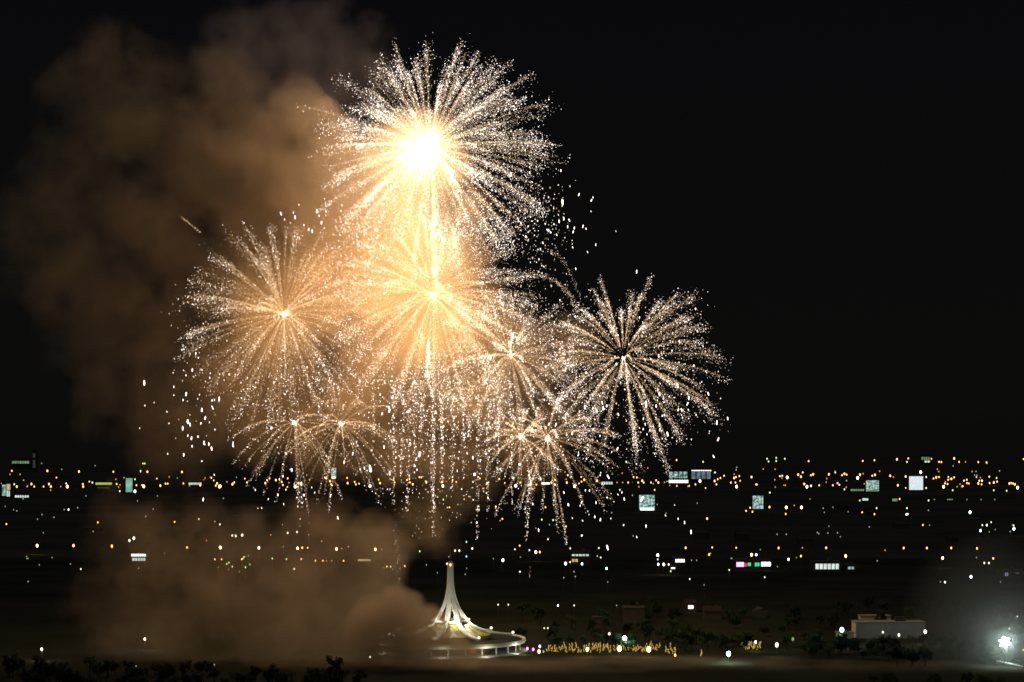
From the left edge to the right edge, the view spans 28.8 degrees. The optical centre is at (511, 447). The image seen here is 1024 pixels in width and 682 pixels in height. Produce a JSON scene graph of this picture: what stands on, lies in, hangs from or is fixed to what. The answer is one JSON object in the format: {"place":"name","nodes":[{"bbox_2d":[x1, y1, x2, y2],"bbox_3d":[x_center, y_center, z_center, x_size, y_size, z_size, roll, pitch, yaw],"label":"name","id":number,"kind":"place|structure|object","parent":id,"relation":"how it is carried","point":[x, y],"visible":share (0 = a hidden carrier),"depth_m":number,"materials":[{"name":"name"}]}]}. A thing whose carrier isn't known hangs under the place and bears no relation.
{"place":"outdoors","nodes":[
{"label":"outdoors","id":0,"kind":"place"},
{"bbox_2d":[1,481,12,497],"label":"building","id":1,"kind":"structure","parent":0,"point":[6,489],"depth_m":4288.11,"materials":[{"name":"metal"}]},
{"bbox_2d":[11,459,31,468],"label":"building","id":2,"kind":"structure","parent":0,"point":[21,463],"depth_m":9862.65,"materials":[{"name":"concrete"}]},
{"bbox_2d":[14,493,31,498],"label":"building","id":3,"kind":"structure","parent":0,"point":[24,496],"depth_m":4167.32,"materials":[{"name":"metal"}]},
{"bbox_2d":[32,450,37,471],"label":"building","id":4,"kind":"structure","parent":0,"point":[34,460],"depth_m":8966.05,"materials":[{"name":"concrete"}]},
{"bbox_2d":[32,540,48,547],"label":"house","id":5,"kind":"structure","parent":0,"point":[42,543],"depth_m":2165.32,"materials":[{"name":"tile"}]},
{"bbox_2d":[94,480,114,493],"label":"building","id":6,"kind":"structure","parent":0,"point":[105,487],"depth_m":4623.12,"materials":[{"name":"concrete"}]},
{"bbox_2d":[126,478,132,491],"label":"billboard","id":7,"kind":"object","parent":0,"point":[129,484],"visible":1,"depth_m":4492.74,"materials":[{"name":"metal"}]},
{"bbox_2d":[130,540,150,561],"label":"building","id":8,"kind":"structure","parent":0,"point":[140,551],"depth_m":1884.58,"materials":[{"name":"concrete"}]},
{"bbox_2d":[188,479,203,487],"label":"building","id":9,"kind":"structure","parent":0,"point":[194,483],"depth_m":5379.63,"materials":[{"name":"metal"}]},
{"bbox_2d":[230,515,242,521],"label":"house","id":10,"kind":"structure","parent":0,"point":[236,518],"depth_m":2886.79,"materials":[{"name":"tile"}]},
{"bbox_2d":[325,655,344,668],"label":"tree","id":11,"kind":"object","parent":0,"point":[339,660],"visible":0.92,"depth_m":919.97,"materials":[{"name":"green plant"}]},
{"bbox_2d":[357,554,373,563],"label":"building","id":12,"kind":"structure","parent":0,"point":[365,559],"depth_m":1860.88,"materials":[{"name":"metal"}]},
{"bbox_2d":[391,500,401,505],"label":"house","id":13,"kind":"structure","parent":0,"point":[396,502],"depth_m":3714.34,"materials":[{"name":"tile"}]},
{"bbox_2d":[0,449,1023,558],"bbox_3d":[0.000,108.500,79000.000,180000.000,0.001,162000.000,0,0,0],"label":"ground","id":14,"kind":"structure","parent":0,"point":[316,506],"depth_m":3791.66,"materials":[{"name":"black"}]},
{"bbox_2d":[639,495,654,512],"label":"billboard","id":15,"kind":"object","parent":14,"relation":"on","point":[646,502],"visible":1,"depth_m":3313.52,"materials":[{"name":"metal"}]},
{"bbox_2d":[0,559,1023,681],"bbox_3d":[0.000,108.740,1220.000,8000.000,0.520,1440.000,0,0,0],"label":"lawn","id":16,"kind":"structure","parent":0,"point":[297,621],"depth_m":1310.75,"materials":[{"name":"green plant"}]},
{"bbox_2d":[1,653,18,678],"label":"tree","id":17,"kind":"object","parent":16,"relation":"on","point":[7,661],"visible":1,"depth_m":934.23,"materials":[{"name":"green plant"}]},
{"bbox_2d":[14,657,26,672],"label":"tree","id":18,"kind":"object","parent":16,"relation":"on","point":[19,663],"visible":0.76,"depth_m":945.83,"materials":[{"name":"green plant"}]},
{"bbox_2d":[31,655,46,670],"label":"tree","id":19,"kind":"object","parent":16,"relation":"on","point":[40,660],"visible":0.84,"depth_m":919.00,"materials":[{"name":"green plant"}]},
{"bbox_2d":[41,660,56,681],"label":"tree","id":20,"kind":"object","parent":16,"relation":"on","point":[45,668],"visible":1,"depth_m":906.66,"materials":[{"name":"green plant"}]},
{"bbox_2d":[54,667,74,681],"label":"tree","id":21,"kind":"object","parent":16,"relation":"on","point":[65,675],"visible":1,"depth_m":894.39,"materials":[{"name":"green plant"}]},
{"bbox_2d":[88,658,103,677],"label":"tree","id":22,"kind":"object","parent":16,"relation":"on","point":[94,665],"visible":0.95,"depth_m":933.64,"materials":[{"name":"green plant"}]},
{"bbox_2d":[99,660,112,681],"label":"tree","id":23,"kind":"object","parent":16,"relation":"on","point":[106,665],"visible":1,"depth_m":924.24,"materials":[{"name":"green plant"}]},
{"bbox_2d":[126,666,138,679],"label":"tree","id":24,"kind":"object","parent":16,"relation":"on","point":[132,673],"visible":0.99,"depth_m":900.49,"materials":[{"name":"green plant"}]},
{"bbox_2d":[153,670,168,679],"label":"tree","id":25,"kind":"object","parent":16,"relation":"on","point":[164,676],"visible":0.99,"depth_m":917.14,"materials":[{"name":"green plant"}]},
{"bbox_2d":[160,664,175,681],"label":"tree","id":26,"kind":"object","parent":16,"relation":"on","point":[171,670],"visible":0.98,"depth_m":917.87,"materials":[{"name":"green plant"}]},
{"bbox_2d":[178,660,191,673],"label":"tree","id":27,"kind":"object","parent":16,"relation":"on","point":[183,667],"visible":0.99,"depth_m":920.24,"materials":[{"name":"green plant"}]},
{"bbox_2d":[205,667,221,681],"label":"tree","id":28,"kind":"object","parent":16,"relation":"on","point":[214,673],"visible":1,"depth_m":918.24,"materials":[{"name":"green plant"}]},
{"bbox_2d":[244,672,256,681],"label":"tree","id":29,"kind":"object","parent":16,"relation":"on","point":[250,678],"visible":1,"depth_m":897.35,"materials":[{"name":"green plant"}]},
{"bbox_2d":[249,665,261,681],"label":"tree","id":30,"kind":"object","parent":16,"relation":"on","point":[255,671],"visible":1,"depth_m":902.38,"materials":[{"name":"green plant"}]},
{"bbox_2d":[266,663,279,681],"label":"tree","id":31,"kind":"object","parent":16,"relation":"on","point":[269,673],"visible":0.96,"depth_m":907.93,"materials":[{"name":"green plant"}]},
{"bbox_2d":[272,671,295,681],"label":"tree","id":32,"kind":"object","parent":16,"relation":"on","point":[280,676],"visible":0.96,"depth_m":897.13,"materials":[{"name":"green plant"}]},
{"bbox_2d":[305,666,325,674],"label":"tree","id":33,"kind":"object","parent":16,"relation":"on","point":[313,671],"visible":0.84,"depth_m":923.35,"materials":[{"name":"green plant"}]},
{"bbox_2d":[328,667,350,677],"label":"tree","id":34,"kind":"object","parent":16,"relation":"on","point":[335,671],"visible":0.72,"depth_m":908.80,"materials":[{"name":"green plant"}]},
{"bbox_2d":[352,668,367,681],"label":"tree","id":35,"kind":"object","parent":16,"relation":"on","point":[359,676],"visible":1,"depth_m":876.74,"materials":[{"name":"green plant"}]},
{"bbox_2d":[374,550,526,658],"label":"pavilion","id":36,"kind":"structure","parent":16,"relation":"on","point":[458,636],"depth_m":1050.14,"materials":[{"name":"white paint"}]},
{"bbox_2d":[516,602,527,620],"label":"tree","id":37,"kind":"object","parent":16,"relation":"on","point":[523,608],"visible":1,"depth_m":1242.06,"materials":[{"name":"green plant"}]},
{"bbox_2d":[535,607,545,625],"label":"tree","id":38,"kind":"object","parent":16,"relation":"on","point":[540,612],"visible":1,"depth_m":1213.34,"materials":[{"name":"green plant"}]},
{"bbox_2d":[569,548,590,564],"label":"building","id":39,"kind":"structure","parent":16,"relation":"on","point":[578,557],"depth_m":1837.76,"materials":[{"name":"concrete"}]},
{"bbox_2d":[586,619,596,634],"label":"tree","id":40,"kind":"object","parent":16,"relation":"on","point":[590,625],"visible":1,"depth_m":1149.83,"materials":[{"name":"green plant"}]},
{"bbox_2d":[596,607,610,625],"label":"tree","id":41,"kind":"object","parent":16,"relation":"on","point":[603,613],"visible":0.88,"depth_m":1214.54,"materials":[{"name":"green plant"}]},
{"bbox_2d":[600,615,610,630],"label":"tree","id":42,"kind":"object","parent":16,"relation":"on","point":[605,620],"visible":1,"depth_m":1176.31,"materials":[{"name":"green plant"}]},
{"bbox_2d":[621,622,632,633],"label":"tree","id":43,"kind":"object","parent":16,"relation":"on","point":[626,627],"visible":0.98,"depth_m":1139.37,"materials":[{"name":"green plant"}]},
{"bbox_2d":[640,624,651,642],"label":"tree","id":44,"kind":"object","parent":16,"relation":"on","point":[647,629],"visible":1,"depth_m":1101.70,"materials":[{"name":"green plant"}]},
{"bbox_2d":[652,604,662,617],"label":"tree","id":45,"kind":"object","parent":16,"relation":"on","point":[657,609],"visible":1,"depth_m":1265.37,"materials":[{"name":"green plant"}]},
{"bbox_2d":[667,619,679,630],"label":"tree","id":46,"kind":"object","parent":16,"relation":"on","point":[674,623],"visible":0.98,"depth_m":1150.61,"materials":[{"name":"green plant"}]},
{"bbox_2d":[668,608,678,619],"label":"tree","id":47,"kind":"object","parent":16,"relation":"on","point":[672,613],"visible":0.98,"depth_m":1209.42,"materials":[{"name":"green plant"}]},
{"bbox_2d":[673,636,685,652],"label":"tree","id":48,"kind":"object","parent":16,"relation":"on","point":[679,641],"visible":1,"depth_m":1055.07,"materials":[{"name":"green plant"}]},
{"bbox_2d":[690,625,701,645],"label":"tree","id":49,"kind":"object","parent":16,"relation":"on","point":[696,630],"visible":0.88,"depth_m":1091.77,"materials":[{"name":"green plant"}]},
{"bbox_2d":[700,630,713,649],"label":"tree","id":50,"kind":"object","parent":16,"relation":"on","point":[708,636],"visible":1,"depth_m":1066.42,"materials":[{"name":"green plant"}]},
{"bbox_2d":[718,635,728,651],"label":"tree","id":51,"kind":"object","parent":16,"relation":"on","point":[724,641],"visible":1,"depth_m":1057.59,"materials":[{"name":"green plant"}]},
{"bbox_2d":[724,609,735,621],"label":"tree","id":52,"kind":"object","parent":16,"relation":"on","point":[730,613],"visible":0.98,"depth_m":1228.69,"materials":[{"name":"green plant"}]},
{"bbox_2d":[726,616,742,628],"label":"tree","id":53,"kind":"object","parent":16,"relation":"on","point":[734,621],"visible":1,"depth_m":1193.04,"materials":[{"name":"green plant"}]},
{"bbox_2d":[783,617,794,629],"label":"tree","id":54,"kind":"object","parent":16,"relation":"on","point":[788,621],"visible":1,"depth_m":1182.08,"materials":[{"name":"green plant"}]},
{"bbox_2d":[789,606,800,614],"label":"tree","id":55,"kind":"object","parent":16,"relation":"on","point":[794,609],"visible":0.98,"depth_m":1255.15,"materials":[{"name":"green plant"}]},
{"bbox_2d":[804,641,818,657],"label":"tree","id":56,"kind":"object","parent":16,"relation":"on","point":[808,645],"visible":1,"depth_m":1028.01,"materials":[{"name":"green plant"}]},
{"bbox_2d":[828,614,839,631],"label":"tree","id":57,"kind":"object","parent":16,"relation":"on","point":[833,621],"visible":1,"depth_m":1173.51,"materials":[{"name":"green plant"}]},
{"bbox_2d":[832,641,848,654],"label":"tree","id":58,"kind":"object","parent":16,"relation":"on","point":[842,647],"visible":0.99,"depth_m":1043.72,"materials":[{"name":"green plant"}]},
{"bbox_2d":[833,636,849,652],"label":"tree","id":59,"kind":"object","parent":16,"relation":"on","point":[843,639],"visible":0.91,"depth_m":1053.20,"materials":[{"name":"green plant"}]},
{"bbox_2d":[848,641,861,657],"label":"tree","id":60,"kind":"object","parent":16,"relation":"on","point":[855,645],"visible":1,"depth_m":1025.64,"materials":[{"name":"green plant"}]},
{"bbox_2d":[866,646,880,659],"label":"tree","id":61,"kind":"object","parent":16,"relation":"on","point":[874,651],"visible":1,"depth_m":1016.85,"materials":[{"name":"green plant"}]},
{"bbox_2d":[868,673,881,681],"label":"tree","id":62,"kind":"object","parent":16,"relation":"on","point":[874,677],"visible":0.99,"depth_m":911.01,"materials":[{"name":"green plant"}]},
{"bbox_2d":[875,643,889,654],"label":"tree","id":63,"kind":"object","parent":16,"relation":"on","point":[882,647],"visible":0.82,"depth_m":1041.25,"materials":[{"name":"green plant"}]},
{"bbox_2d":[873,634,892,644],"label":"tree","id":64,"kind":"object","parent":16,"relation":"on","point":[881,639],"visible":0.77,"depth_m":1068.59,"materials":[{"name":"green plant"}]},
{"bbox_2d":[877,599,888,610],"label":"tree","id":65,"kind":"object","parent":16,"relation":"on","point":[883,604],"visible":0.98,"depth_m":1283.33,"materials":[{"name":"green plant"}]},
{"bbox_2d":[880,672,895,681],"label":"tree","id":66,"kind":"object","parent":16,"relation":"on","point":[888,676],"visible":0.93,"depth_m":902.31,"materials":[{"name":"green plant"}]},
{"bbox_2d":[851,616,925,637],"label":"building","id":67,"kind":"structure","parent":16,"relation":"on","point":[902,626],"depth_m":1133.64,"materials":[{"name":"white paint"}]},
{"bbox_2d":[890,649,903,665],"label":"tree","id":68,"kind":"object","parent":16,"relation":"on","point":[897,654],"visible":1,"depth_m":988.01,"materials":[{"name":"green plant"}]},
{"bbox_2d":[904,605,914,619],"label":"tree","id":69,"kind":"object","parent":16,"relation":"on","point":[908,610],"visible":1,"depth_m":1236.71,"materials":[{"name":"green plant"}]},
{"bbox_2d":[903,651,920,665],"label":"tree","id":70,"kind":"object","parent":16,"relation":"on","point":[914,657],"visible":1,"depth_m":988.62,"materials":[{"name":"green plant"}]},
{"bbox_2d":[916,648,933,666],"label":"tree","id":71,"kind":"object","parent":16,"relation":"on","point":[929,655],"visible":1,"depth_m":985.94,"materials":[{"name":"green plant"}]},
{"bbox_2d":[924,638,936,650],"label":"tree","id":72,"kind":"object","parent":16,"relation":"on","point":[931,642],"visible":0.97,"depth_m":1063.32,"materials":[{"name":"green plant"}]},
{"bbox_2d":[960,672,973,681],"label":"tree","id":73,"kind":"object","parent":16,"relation":"on","point":[967,677],"visible":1,"depth_m":903.60,"materials":[{"name":"green plant"}]},
{"bbox_2d":[977,638,989,650],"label":"tree","id":74,"kind":"object","parent":16,"relation":"on","point":[982,645],"visible":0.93,"depth_m":1021.49,"materials":[{"name":"green plant"}]},
{"bbox_2d":[979,653,991,664],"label":"tree","id":75,"kind":"object","parent":16,"relation":"on","point":[985,657],"visible":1,"depth_m":996.19,"materials":[{"name":"green plant"}]},
{"bbox_2d":[989,615,1000,628],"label":"tree","id":76,"kind":"object","parent":16,"relation":"on","point":[993,620],"visible":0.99,"depth_m":1192.49,"materials":[{"name":"green plant"}]},
{"bbox_2d":[990,652,1000,664],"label":"tree","id":77,"kind":"object","parent":16,"relation":"on","point":[995,656],"visible":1,"depth_m":991.65,"materials":[{"name":"green plant"}]},
{"bbox_2d":[996,619,1009,630],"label":"tree","id":78,"kind":"object","parent":16,"relation":"on","point":[1002,623],"visible":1,"depth_m":1179.35,"materials":[{"name":"green plant"}]},
{"bbox_2d":[999,636,1009,665],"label":"floodlight","id":79,"kind":"object","parent":16,"relation":"on","point":[1004,642],"visible":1,"depth_m":988.40,"materials":[{"name":"metal"}]},
{"bbox_2d":[1009,625,1023,640],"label":"tree","id":80,"kind":"object","parent":16,"relation":"on","point":[1016,630],"visible":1,"depth_m":1114.05,"materials":[{"name":"green plant"}]},
{"bbox_2d":[1010,640,1023,652],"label":"tree","id":81,"kind":"object","parent":16,"relation":"on","point":[1018,645],"visible":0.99,"depth_m":1051.30,"materials":[{"name":"green plant"}]},
{"bbox_2d":[0,557,1023,557],"bbox_3d":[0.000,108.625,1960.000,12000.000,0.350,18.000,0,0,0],"label":"road","id":82,"kind":"structure","parent":0,"point":[515,557],"depth_m":1965.13,"materials":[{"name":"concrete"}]},
{"bbox_2d":[0,0,1023,448],"label":"sky","id":83,"kind":"structure","parent":0,"point":[225,224],"materials":[{"name":"black"}]},
{"bbox_2d":[538,535,548,543],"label":"house","id":84,"kind":"structure","parent":0,"point":[542,539],"depth_m":2233.11,"materials":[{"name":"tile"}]},
{"bbox_2d":[540,480,550,486],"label":"building","id":85,"kind":"structure","parent":0,"point":[547,483],"depth_m":5479.25,"materials":[{"name":"metal"}]},
{"bbox_2d":[600,479,613,486],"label":"building","id":86,"kind":"structure","parent":0,"point":[607,483],"depth_m":5479.25,"materials":[{"name":"metal"}]},
{"bbox_2d":[622,602,644,623],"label":"building","id":87,"kind":"structure","parent":0,"point":[634,614],"depth_m":1227.72,"materials":[{"name":"metal"}]},
{"bbox_2d":[667,468,688,483],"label":"building","id":88,"kind":"structure","parent":0,"point":[678,476],"depth_m":5917.59,"materials":[{"name":"metal"}]},
{"bbox_2d":[672,554,686,564],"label":"building","id":89,"kind":"structure","parent":0,"point":[679,560],"depth_m":1837.76,"materials":[{"name":"metal"}]},
{"bbox_2d":[683,599,696,612],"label":"building","id":90,"kind":"structure","parent":0,"point":[689,605],"depth_m":1309.20,"materials":[{"name":"tile"}]},
{"bbox_2d":[690,468,711,482],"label":"building","id":91,"kind":"structure","parent":0,"point":[704,475],"depth_m":6038.36,"materials":[{"name":"glass"}]},
{"bbox_2d":[694,530,709,538],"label":"house","id":92,"kind":"structure","parent":0,"point":[701,534],"depth_m":2356.06,"materials":[{"name":"tile"}]},
{"bbox_2d":[702,606,721,618],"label":"building","id":93,"kind":"structure","parent":0,"point":[711,612],"depth_m":1259.06,"materials":[{"name":"tile"}]},
{"bbox_2d":[734,532,750,541],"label":"house","id":94,"kind":"structure","parent":0,"point":[741,536],"depth_m":2302.70,"materials":[{"name":"tile"}]},
{"bbox_2d":[732,556,770,569],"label":"building","id":95,"kind":"structure","parent":0,"point":[757,563],"depth_m":1761.19,"materials":[{"name":"metal"}]},
{"bbox_2d":[752,495,763,510],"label":"billboard","id":96,"kind":"object","parent":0,"point":[757,501],"visible":1,"depth_m":3392.42,"materials":[{"name":"metal"}]},
{"bbox_2d":[751,606,766,617],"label":"building","id":97,"kind":"structure","parent":0,"point":[758,612],"depth_m":1269.87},
{"bbox_2d":[796,536,814,545],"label":"house","id":98,"kind":"structure","parent":0,"point":[805,540],"depth_m":2191.73,"materials":[{"name":"tile"}]},
{"bbox_2d":[809,558,841,570],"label":"building","id":99,"kind":"structure","parent":0,"point":[830,564],"depth_m":1750.77,"materials":[{"name":"metal"}]},
{"bbox_2d":[835,629,854,638],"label":"building","id":100,"kind":"structure","parent":0,"point":[850,634],"depth_m":1112.33,"materials":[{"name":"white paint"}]},
{"bbox_2d":[842,562,856,570],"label":"building","id":101,"kind":"structure","parent":0,"point":[850,566],"depth_m":1750.77,"materials":[{"name":"metal"}]},
{"bbox_2d":[848,486,865,492],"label":"building","id":102,"kind":"structure","parent":0,"point":[859,489],"depth_m":4772.25,"materials":[{"name":"metal"}]},
{"bbox_2d":[862,597,874,612],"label":"tree","id":103,"kind":"object","parent":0,"point":[866,601],"visible":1,"depth_m":1307.03,"materials":[{"name":"green plant"}]},
{"bbox_2d":[866,480,878,494],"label":"billboard","id":104,"kind":"object","parent":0,"point":[872,485],"visible":1,"depth_m":4567.62,"materials":[{"name":"metal"}]},
{"bbox_2d":[857,614,890,619],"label":"building","id":105,"kind":"structure","parent":0,"point":[866,616],"depth_m":1253.73,"materials":[{"name":"white paint"}]},
{"bbox_2d":[889,495,899,502],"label":"building","id":106,"kind":"structure","parent":0,"point":[895,499],"depth_m":3893.15,"materials":[{"name":"metal"}]},
{"bbox_2d":[892,522,908,527],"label":"house","id":107,"kind":"structure","parent":0,"point":[900,524],"depth_m":2672.67,"materials":[{"name":"tile"}]},
{"bbox_2d":[909,476,922,489],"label":"billboard","id":108,"kind":"object","parent":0,"point":[915,482],"visible":1,"depth_m":4725.13,"materials":[{"name":"metal"}]},
{"bbox_2d":[920,455,930,464],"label":"building","id":109,"kind":"structure","parent":0,"point":[925,459],"depth_m":12328.31,"materials":[{"name":"metal"}]},
{"bbox_2d":[945,535,958,541],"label":"house","id":110,"kind":"structure","parent":0,"point":[952,538],"depth_m":2292.85,"materials":[{"name":"tile"}]},
{"bbox_2d":[996,567,1021,579],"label":"building","id":111,"kind":"structure","parent":0,"point":[1012,573],"depth_m":1634.69,"materials":[{"name":"metal"}]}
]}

